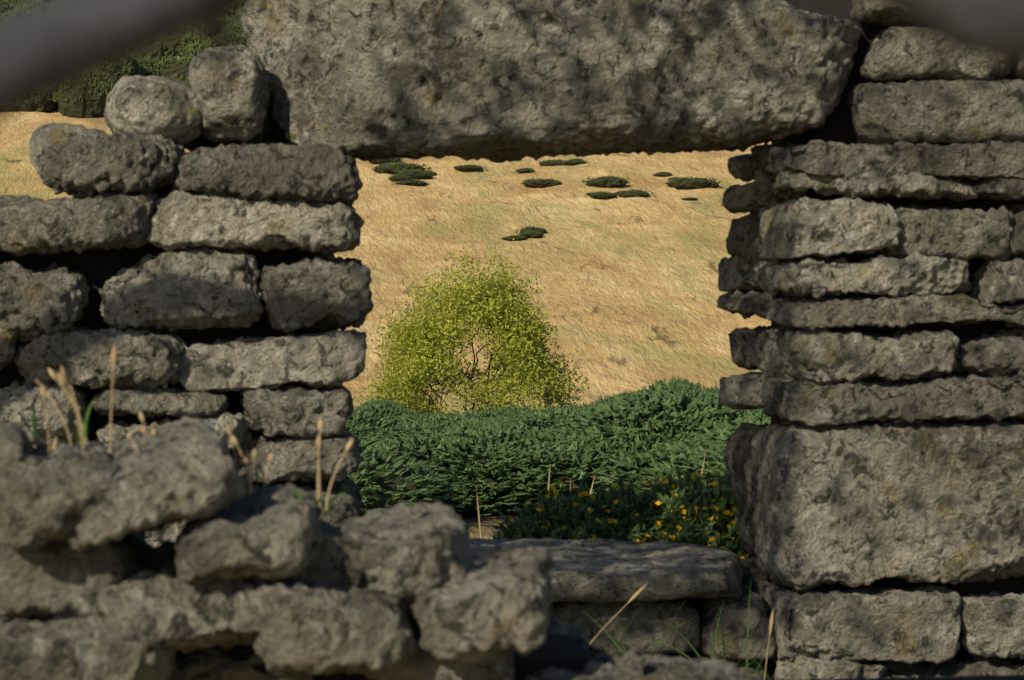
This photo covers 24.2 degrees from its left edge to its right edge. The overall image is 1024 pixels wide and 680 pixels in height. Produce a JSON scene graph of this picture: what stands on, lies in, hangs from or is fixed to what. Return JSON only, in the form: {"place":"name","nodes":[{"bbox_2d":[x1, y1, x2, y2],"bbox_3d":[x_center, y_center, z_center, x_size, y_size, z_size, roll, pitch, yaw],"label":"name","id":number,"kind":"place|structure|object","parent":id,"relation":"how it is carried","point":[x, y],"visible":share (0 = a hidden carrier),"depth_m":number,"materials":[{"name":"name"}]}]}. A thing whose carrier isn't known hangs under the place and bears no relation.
{"place":"outdoors","nodes":[
{"label":"outdoors","id":0,"kind":"place"},
{"bbox_2d":[0,56,771,539],"bbox_3d":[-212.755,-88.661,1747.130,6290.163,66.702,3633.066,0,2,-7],"label":"grassy hillside","id":1,"kind":"structure","parent":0,"point":[632,292],"depth_m":104.12,"materials":[{"name":"beige plant"}]},
{"bbox_2d":[0,0,13,13],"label":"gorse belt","id":2,"kind":"object","parent":1,"relation":"on","point":[4,5],"visible":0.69,"depth_m":214.52,"materials":[{"name":"green plant"}]},
{"bbox_2d":[1,9,15,16],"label":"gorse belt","id":3,"kind":"object","parent":1,"relation":"on","point":[6,13],"visible":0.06,"depth_m":212.34,"materials":[{"name":"green plant"}]},
{"bbox_2d":[8,3,31,14],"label":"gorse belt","id":4,"kind":"object","parent":1,"relation":"on","point":[19,8],"visible":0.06,"depth_m":195.09,"materials":[{"name":"green plant"}]},
{"bbox_2d":[11,0,42,9],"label":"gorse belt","id":5,"kind":"object","parent":1,"relation":"on","point":[28,2],"visible":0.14,"depth_m":221.59,"materials":[{"name":"green plant"}]},
{"bbox_2d":[11,0,45,4],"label":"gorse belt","id":6,"kind":"object","parent":1,"relation":"on","point":[15,2],"visible":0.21,"depth_m":226.52,"materials":[{"name":"green plant"}]},
{"bbox_2d":[18,94,56,112],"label":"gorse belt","id":7,"kind":"object","parent":1,"relation":"on","point":[47,104],"visible":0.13,"depth_m":152.85,"materials":[{"name":"green plant"}]},
{"bbox_2d":[56,90,64,110],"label":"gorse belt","id":8,"kind":"object","parent":1,"relation":"on","point":[58,104],"visible":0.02,"depth_m":154.14,"materials":[{"name":"green plant"}]},
{"bbox_2d":[51,77,104,117],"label":"gorse belt","id":9,"kind":"object","parent":1,"relation":"on","point":[72,105],"visible":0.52,"depth_m":151.88,"materials":[{"name":"green plant"}]},
{"bbox_2d":[57,71,115,116],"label":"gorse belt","id":10,"kind":"object","parent":1,"relation":"on","point":[105,87],"visible":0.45,"depth_m":152.22,"materials":[{"name":"green plant"}]},
{"bbox_2d":[101,68,121,85],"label":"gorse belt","id":11,"kind":"object","parent":1,"relation":"on","point":[115,77],"visible":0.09,"depth_m":159.94,"materials":[{"name":"green plant"}]},
{"bbox_2d":[112,58,143,75],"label":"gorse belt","id":12,"kind":"object","parent":1,"relation":"on","point":[130,68],"visible":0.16,"depth_m":162.86,"materials":[{"name":"green plant"}]},
{"bbox_2d":[137,58,146,76],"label":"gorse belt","id":13,"kind":"object","parent":1,"relation":"on","point":[142,68],"visible":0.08,"depth_m":165.79,"materials":[{"name":"green plant"}]},
{"bbox_2d":[136,53,165,76],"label":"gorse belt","id":14,"kind":"object","parent":1,"relation":"on","point":[151,69],"visible":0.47,"depth_m":167.61,"materials":[{"name":"green plant"}]},
{"bbox_2d":[137,43,182,65],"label":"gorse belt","id":15,"kind":"object","parent":1,"relation":"on","point":[164,50],"visible":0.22,"depth_m":178.81,"materials":[{"name":"green plant"}]},
{"bbox_2d":[152,54,191,78],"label":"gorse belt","id":16,"kind":"object","parent":1,"relation":"on","point":[170,66],"visible":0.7,"depth_m":171.77,"materials":[{"name":"green plant"}]},
{"bbox_2d":[166,74,184,80],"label":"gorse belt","id":17,"kind":"object","parent":1,"relation":"on","point":[176,77],"visible":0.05,"depth_m":160.88,"materials":[{"name":"green plant"}]},
{"bbox_2d":[168,32,191,48],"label":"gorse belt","id":18,"kind":"object","parent":1,"relation":"on","point":[175,41],"visible":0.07,"depth_m":192.35,"materials":[{"name":"green plant"}]},
{"bbox_2d":[175,55,193,66],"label":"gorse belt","id":19,"kind":"object","parent":1,"relation":"on","point":[185,61],"visible":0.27,"depth_m":172.53,"materials":[{"name":"green plant"}]},
{"bbox_2d":[183,75,190,86],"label":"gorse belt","id":20,"kind":"object","parent":1,"relation":"on","point":[186,80],"depth_m":155.52,"materials":[{"name":"green plant"}]},
{"bbox_2d":[177,30,215,57],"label":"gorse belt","id":21,"kind":"object","parent":1,"relation":"on","point":[190,39],"visible":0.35,"depth_m":185.61,"materials":[{"name":"green plant"}]},
{"bbox_2d":[180,38,214,59],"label":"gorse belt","id":22,"kind":"object","parent":1,"relation":"on","point":[196,48],"visible":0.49,"depth_m":180.40,"materials":[{"name":"green plant"}]},
{"bbox_2d":[191,22,213,38],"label":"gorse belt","id":23,"kind":"object","parent":1,"relation":"on","point":[206,35],"visible":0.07,"depth_m":198.70,"materials":[{"name":"green plant"}]},
{"bbox_2d":[212,29,246,46],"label":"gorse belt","id":24,"kind":"object","parent":1,"relation":"on","point":[235,42],"visible":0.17,"depth_m":187.17,"materials":[{"name":"green plant"}]},
{"bbox_2d":[226,8,242,26],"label":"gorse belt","id":25,"kind":"object","parent":1,"relation":"on","point":[230,19],"visible":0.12,"depth_m":198.72,"materials":[{"name":"green plant"}]},
{"bbox_2d":[227,20,243,32],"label":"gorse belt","id":26,"kind":"object","parent":1,"relation":"on","point":[234,26],"visible":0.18,"depth_m":192.21,"materials":[{"name":"green plant"}]},
{"bbox_2d":[343,429,412,446],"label":"gorse bush","id":27,"kind":"object","parent":1,"relation":"on","point":[364,439],"visible":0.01,"depth_m":16.16,"materials":[{"name":"green plant"}]},
{"bbox_2d":[353,402,405,414],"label":"gorse bush","id":28,"kind":"object","parent":1,"relation":"on","point":[362,407],"depth_m":38.89,"materials":[{"name":"green plant"}]},
{"bbox_2d":[372,164,390,172],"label":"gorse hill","id":29,"kind":"structure","parent":1,"relation":"on","point":[376,169],"depth_m":131.10,"materials":[{"name":"green plant"}]},
{"bbox_2d":[352,401,411,418],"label":"gorse bush","id":30,"kind":"object","parent":1,"relation":"on","point":[378,409],"visible":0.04,"depth_m":28.84,"materials":[{"name":"green plant"}]},
{"bbox_2d":[369,158,401,163],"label":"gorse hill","id":31,"kind":"structure","parent":1,"relation":"on","point":[385,160],"depth_m":133.25,"materials":[{"name":"green plant"}]},
{"bbox_2d":[356,398,416,412],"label":"gorse bush","id":32,"kind":"object","parent":1,"relation":"on","point":[382,400],"visible":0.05,"depth_m":59.58,"materials":[{"name":"green plant"}]},
{"bbox_2d":[344,417,431,439],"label":"gorse bush","id":33,"kind":"object","parent":1,"relation":"on","point":[363,429],"visible":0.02,"depth_m":16.77,"materials":[{"name":"green plant"}]},
{"bbox_2d":[370,398,406,411],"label":"gorse bush","id":34,"kind":"object","parent":1,"relation":"on","point":[387,403],"visible":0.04,"depth_m":54.33,"materials":[{"name":"green plant"}]},
{"bbox_2d":[378,161,404,165],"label":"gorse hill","id":35,"kind":"structure","parent":1,"relation":"on","point":[388,163],"depth_m":132.07,"materials":[{"name":"green plant"}]},
{"bbox_2d":[357,427,427,439],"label":"gorse bush","id":36,"kind":"object","parent":1,"relation":"on","point":[416,430],"visible":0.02,"depth_m":17.00,"materials":[{"name":"green plant"}]},
{"bbox_2d":[347,408,452,435],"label":"gorse bush","id":37,"kind":"object","parent":1,"relation":"on","point":[386,422],"visible":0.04,"depth_m":19.16,"materials":[{"name":"green plant"}]},
{"bbox_2d":[389,174,413,180],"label":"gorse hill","id":38,"kind":"structure","parent":1,"relation":"on","point":[397,178],"depth_m":128.19,"materials":[{"name":"green plant"}]},
{"bbox_2d":[385,403,419,414],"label":"gorse bush","id":39,"kind":"object","parent":1,"relation":"on","point":[399,408],"visible":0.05,"depth_m":54.20,"materials":[{"name":"green plant"}]},
{"bbox_2d":[345,425,460,517],"bbox_3d":[-1.186,0.804,13.272,1.930,0.678,1.696,2,5,30],"label":"gorse bush","id":40,"kind":"object","parent":1,"relation":"on","point":[380,479],"visible":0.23,"depth_m":12.88,"materials":[{"name":"green plant"}]},
{"bbox_2d":[377,162,430,173],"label":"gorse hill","id":41,"kind":"structure","parent":1,"relation":"on","point":[394,167],"depth_m":130.11,"materials":[{"name":"green plant"}]},
{"bbox_2d":[391,179,426,185],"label":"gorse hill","id":42,"kind":"structure","parent":1,"relation":"on","point":[411,182],"depth_m":126.59,"materials":[{"name":"green plant"}]},
{"bbox_2d":[395,168,432,178],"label":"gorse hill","id":43,"kind":"structure","parent":1,"relation":"on","point":[417,174],"depth_m":128.83,"materials":[{"name":"green plant"}]},
{"bbox_2d":[391,412,436,420],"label":"gorse bush","id":44,"kind":"object","parent":1,"relation":"on","point":[418,416],"depth_m":33.92,"materials":[{"name":"green plant"}]},
{"bbox_2d":[396,418,465,430],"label":"gorse bush","id":45,"kind":"object","parent":1,"relation":"on","point":[444,423],"depth_m":21.49,"materials":[{"name":"green plant"}]},
{"bbox_2d":[388,411,479,423],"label":"gorse bush","id":46,"kind":"object","parent":1,"relation":"on","point":[438,418],"visible":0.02,"depth_m":28.61,"materials":[{"name":"green plant"}]},
{"bbox_2d":[419,411,449,417],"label":"gorse bush","id":47,"kind":"object","parent":1,"relation":"on","point":[427,414],"depth_m":37.27,"materials":[{"name":"green plant"}]},
{"bbox_2d":[430,419,479,427],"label":"gorse bush","id":48,"kind":"object","parent":1,"relation":"on","point":[452,421],"visible":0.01,"depth_m":23.62,"materials":[{"name":"green plant"}]},
{"bbox_2d":[434,416,484,422],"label":"gorse bush","id":49,"kind":"object","parent":1,"relation":"on","point":[454,420],"depth_m":27.39,"materials":[{"name":"green plant"}]},
{"bbox_2d":[450,409,476,417],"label":"gorse bush","id":50,"kind":"object","parent":1,"relation":"on","point":[468,413],"depth_m":39.91,"materials":[{"name":"green plant"}]},
{"bbox_2d":[453,164,486,170],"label":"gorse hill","id":51,"kind":"structure","parent":1,"relation":"on","point":[471,167],"depth_m":131.28,"materials":[{"name":"green plant"}]},
{"bbox_2d":[353,235,592,415],"bbox_3d":[-1.090,0.474,60.760,7.063,6.278,6.389,0,2,-7],"label":"sallow tree","id":52,"kind":"object","parent":1,"relation":"on","point":[419,361],"visible":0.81,"depth_m":59.87,"materials":[{"name":"green plant"}]},
{"bbox_2d":[440,421,507,432],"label":"gorse bush","id":53,"kind":"object","parent":1,"relation":"on","point":[465,427],"depth_m":21.22,"materials":[{"name":"green plant"}]},
{"bbox_2d":[394,423,560,442],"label":"gorse bush","id":54,"kind":"object","parent":1,"relation":"on","point":[458,432],"visible":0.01,"depth_m":16.55,"materials":[{"name":"green plant"}]},
{"bbox_2d":[457,419,499,426],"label":"gorse bush","id":55,"kind":"object","parent":1,"relation":"on","point":[474,420],"visible":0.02,"depth_m":25.00,"materials":[{"name":"green plant"}]},
{"bbox_2d":[419,452,543,516],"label":"gorse bush","id":56,"kind":"object","parent":1,"relation":"on","point":[464,503],"visible":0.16,"depth_m":13.94,"materials":[{"name":"green plant"}]},
{"bbox_2d":[451,412,517,423],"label":"gorse bush","id":57,"kind":"object","parent":1,"relation":"on","point":[498,417],"visible":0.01,"depth_m":25.51,"materials":[{"name":"green plant"}]},
{"bbox_2d":[460,406,519,420],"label":"gorse bush","id":58,"kind":"object","parent":1,"relation":"on","point":[487,413],"visible":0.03,"depth_m":32.46,"materials":[{"name":"green plant"}]},
{"bbox_2d":[469,414,514,427],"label":"gorse bush","id":59,"kind":"object","parent":1,"relation":"on","point":[501,421],"depth_m":23.81,"materials":[{"name":"green plant"}]},
{"bbox_2d":[374,422,642,502],"bbox_3d":[-0.092,0.822,14.664,1.962,0.650,2.052,4,-5,-36],"label":"gorse bush","id":60,"kind":"object","parent":1,"relation":"on","point":[480,457],"visible":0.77,"depth_m":14.11,"materials":[{"name":"green plant"}]},
{"bbox_2d":[0,0,1023,679],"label":"ruin wall","id":61,"kind":"structure","parent":1,"relation":"on","point":[872,268],"depth_m":5.61,"materials":[{"name":"grey stone"}]},
{"bbox_2d":[0,0,1023,137],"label":"hawthorn limb","id":62,"kind":"object","parent":1,"relation":"on","point":[48,47],"visible":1,"depth_m":0.43,"materials":[{"name":"grey wood"}]},
{"bbox_2d":[501,235,527,240],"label":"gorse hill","id":63,"kind":"structure","parent":1,"relation":"on","point":[516,238],"depth_m":106.98,"materials":[{"name":"green plant"}]},
{"bbox_2d":[497,404,538,411],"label":"gorse bush","id":64,"kind":"object","parent":1,"relation":"on","point":[521,408],"visible":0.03,"depth_m":51.23,"materials":[{"name":"green plant"}]},
{"bbox_2d":[506,408,530,414],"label":"gorse bush","id":65,"kind":"object","parent":1,"relation":"on","point":[516,412],"depth_m":47.53,"materials":[{"name":"green plant"}]},
{"bbox_2d":[515,167,534,172],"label":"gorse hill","id":66,"kind":"structure","parent":1,"relation":"on","point":[526,170],"depth_m":130.73,"materials":[{"name":"green plant"}]},
{"bbox_2d":[485,409,572,428],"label":"gorse bush","id":67,"kind":"object","parent":1,"relation":"on","point":[528,412],"visible":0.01,"depth_m":22.46,"materials":[{"name":"green plant"}]},
{"bbox_2d":[515,226,546,232],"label":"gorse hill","id":68,"kind":"structure","parent":1,"relation":"on","point":[532,228],"depth_m":109.00,"materials":[{"name":"green plant"}]},
{"bbox_2d":[519,230,543,237],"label":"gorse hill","id":69,"kind":"structure","parent":1,"relation":"on","point":[533,234],"depth_m":107.67,"materials":[{"name":"green plant"}]},
{"bbox_2d":[520,178,562,187],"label":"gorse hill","id":70,"kind":"structure","parent":1,"relation":"on","point":[537,183],"depth_m":124.27,"materials":[{"name":"green plant"}]},
{"bbox_2d":[523,405,569,414],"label":"gorse bush","id":71,"kind":"object","parent":1,"relation":"on","point":[550,408],"depth_m":31.74,"materials":[{"name":"green plant"}]},
{"bbox_2d":[538,160,560,165],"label":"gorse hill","id":72,"kind":"structure","parent":1,"relation":"on","point":[548,163],"depth_m":133.75,"materials":[{"name":"green plant"}]},
{"bbox_2d":[506,406,599,429],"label":"gorse bush","id":73,"kind":"object","parent":1,"relation":"on","point":[536,419],"visible":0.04,"depth_m":20.73,"materials":[{"name":"green plant"}]},
{"bbox_2d":[549,159,575,165],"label":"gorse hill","id":74,"kind":"structure","parent":1,"relation":"on","point":[565,162],"depth_m":134.10,"materials":[{"name":"green plant"}]},
{"bbox_2d":[554,404,582,410],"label":"gorse bush","id":75,"kind":"object","parent":1,"relation":"on","point":[565,406],"depth_m":57.39,"materials":[{"name":"green plant"}]},
{"bbox_2d":[475,475,674,541],"bbox_3d":[0.357,0.806,7.022,1.153,0.856,1.243,0,2,6],"label":"flowering shrub","id":76,"kind":"object","parent":1,"relation":"on","point":[535,519],"visible":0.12,"depth_m":6.75,"materials":[{"name":"green plant"}]},
{"bbox_2d":[477,453,705,538],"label":"grass","id":77,"kind":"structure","parent":1,"relation":"on","point":[548,488],"depth_m":9.48,"materials":[{"name":"beige plant"}]},
{"bbox_2d":[584,191,616,198],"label":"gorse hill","id":78,"kind":"structure","parent":1,"relation":"on","point":[601,195],"depth_m":118.64,"materials":[{"name":"green plant"}]},
{"bbox_2d":[587,393,614,408],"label":"gorse bush","id":79,"kind":"object","parent":1,"relation":"on","point":[608,400],"visible":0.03,"depth_m":39.39,"materials":[{"name":"green plant"}]},
{"bbox_2d":[581,175,629,187],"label":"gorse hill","id":80,"kind":"structure","parent":1,"relation":"on","point":[607,181],"depth_m":122.71,"materials":[{"name":"green plant"}]},
{"bbox_2d":[492,501,724,544],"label":"flowering shrub","id":81,"kind":"object","parent":1,"relation":"on","point":[655,516],"visible":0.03,"depth_m":6.75,"materials":[{"name":"green plant"}]},
{"bbox_2d":[598,390,632,402],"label":"gorse bush","id":82,"kind":"object","parent":1,"relation":"on","point":[621,394],"visible":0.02,"depth_m":61.22,"materials":[{"name":"green plant"}]},
{"bbox_2d":[484,467,755,557],"bbox_3d":[0.613,0.780,6.995,1.246,0.871,1.345,1,2,36],"label":"flowering shrub","id":83,"kind":"object","parent":1,"relation":"on","point":[713,500],"visible":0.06,"depth_m":6.72,"materials":[{"name":"green plant"}]},
{"bbox_2d":[591,390,668,408],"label":"gorse bush","id":84,"kind":"object","parent":1,"relation":"on","point":[638,400],"depth_m":28.81,"materials":[{"name":"green plant"}]},
{"bbox_2d":[617,388,648,397],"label":"gorse bush","id":85,"kind":"object","parent":1,"relation":"on","point":[630,394],"visible":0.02,"depth_m":54.98,"materials":[{"name":"green plant"}]},
{"bbox_2d":[614,189,654,196],"bbox_3d":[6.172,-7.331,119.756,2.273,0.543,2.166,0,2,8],"label":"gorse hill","id":86,"kind":"structure","parent":1,"relation":"on","point":[641,193],"depth_m":119.17,"materials":[{"name":"green plant"}]},
{"bbox_2d":[526,384,764,495],"bbox_3d":[0.881,0.743,15.108,2.299,0.915,2.593,-7,6,-28],"label":"gorse bush","id":87,"kind":"object","parent":1,"relation":"on","point":[623,411],"visible":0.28,"depth_m":14.83,"materials":[{"name":"green plant"}]},
{"bbox_2d":[558,506,751,558],"bbox_3d":[0.480,0.819,7.011,1.196,0.774,1.108,1,2,18],"label":"flowering shrub","id":88,"kind":"object","parent":1,"relation":"on","point":[713,542],"visible":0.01,"depth_m":6.67,"materials":[{"name":"green plant"}]},
{"bbox_2d":[578,408,742,472],"bbox_3d":[0.837,0.816,14.789,1.336,0.720,1.309,-8,1,-31],"label":"gorse bush","id":89,"kind":"object","parent":1,"relation":"on","point":[618,443],"visible":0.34,"depth_m":14.53,"materials":[{"name":"green plant"}]},
{"bbox_2d":[618,375,705,401],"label":"gorse bush","id":90,"kind":"object","parent":1,"relation":"on","point":[662,383],"visible":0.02,"depth_m":37.20,"materials":[{"name":"green plant"}]},
{"bbox_2d":[653,171,671,176],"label":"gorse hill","id":91,"kind":"structure","parent":1,"relation":"on","point":[663,174],"depth_m":128.16,"materials":[{"name":"green plant"}]},
{"bbox_2d":[637,378,699,404],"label":"gorse bush","id":92,"kind":"object","parent":1,"relation":"on","point":[674,387],"visible":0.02,"depth_m":23.12,"materials":[{"name":"green plant"}]},
{"bbox_2d":[588,412,770,496],"bbox_3d":[1.604,0.776,14.260,2.482,0.764,2.373,-2,6,-6],"label":"gorse bush","id":93,"kind":"object","parent":1,"relation":"on","point":[682,455],"visible":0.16,"depth_m":13.96,"materials":[{"name":"green plant"}]},
{"bbox_2d":[666,376,698,389],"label":"gorse bush","id":94,"kind":"object","parent":1,"relation":"on","point":[684,382],"visible":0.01,"depth_m":53.21,"materials":[{"name":"green plant"}]},
{"bbox_2d":[661,388,716,402],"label":"gorse bush","id":95,"kind":"object","parent":1,"relation":"on","point":[698,395],"depth_m":20.84,"materials":[{"name":"green plant"}]},
{"bbox_2d":[682,197,696,199],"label":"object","id":96,"kind":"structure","parent":1,"relation":"on","point":[691,198],"depth_m":118.57,"materials":[{"name":"green plant"}]},
{"bbox_2d":[665,176,721,188],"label":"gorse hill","id":97,"kind":"structure","parent":1,"relation":"on","point":[691,183],"depth_m":122.35,"materials":[{"name":"green plant"}]},
{"bbox_2d":[680,378,708,390],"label":"gorse bush","id":98,"kind":"object","parent":1,"relation":"on","point":[698,385],"depth_m":55.24,"materials":[{"name":"green plant"}]},
{"bbox_2d":[689,384,712,394],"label":"gorse bush","id":99,"kind":"object","parent":1,"relation":"on","point":[710,390],"depth_m":25.83,"materials":[{"name":"green plant"}]},
{"bbox_2d":[700,385,718,392],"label":"gorse bush","id":100,"kind":"object","parent":1,"relation":"on","point":[704,388],"depth_m":41.91,"materials":[{"name":"green plant"}]},
{"bbox_2d":[705,507,753,557],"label":"flowering shrub","id":101,"kind":"object","parent":1,"relation":"on","point":[739,554],"depth_m":6.59,"materials":[{"name":"green plant"}]},
{"bbox_2d":[698,417,770,476],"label":"gorse bush","id":102,"kind":"object","parent":1,"relation":"on","point":[719,454],"visible":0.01,"depth_m":13.22,"materials":[{"name":"green plant"}]},
{"bbox_2d":[730,408,763,423],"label":"gorse bush","id":103,"kind":"object","parent":1,"relation":"on","point":[757,413],"visible":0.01,"depth_m":14.85,"materials":[{"name":"green plant"}]},
{"bbox_2d":[0,416,1023,679],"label":"rubble","id":104,"kind":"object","parent":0,"point":[234,580],"visible":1,"depth_m":2.47,"materials":[{"name":"grey stone"}]},
{"bbox_2d":[32,345,809,679],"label":"grass on ruin","id":105,"kind":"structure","parent":104,"relation":"on","point":[80,437],"depth_m":2.60,"materials":[{"name":"beige plant"}]},
{"bbox_2d":[571,159,587,163],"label":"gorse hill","id":106,"kind":"structure","parent":0,"point":[580,162],"depth_m":134.42,"materials":[{"name":"green plant"}]}
]}

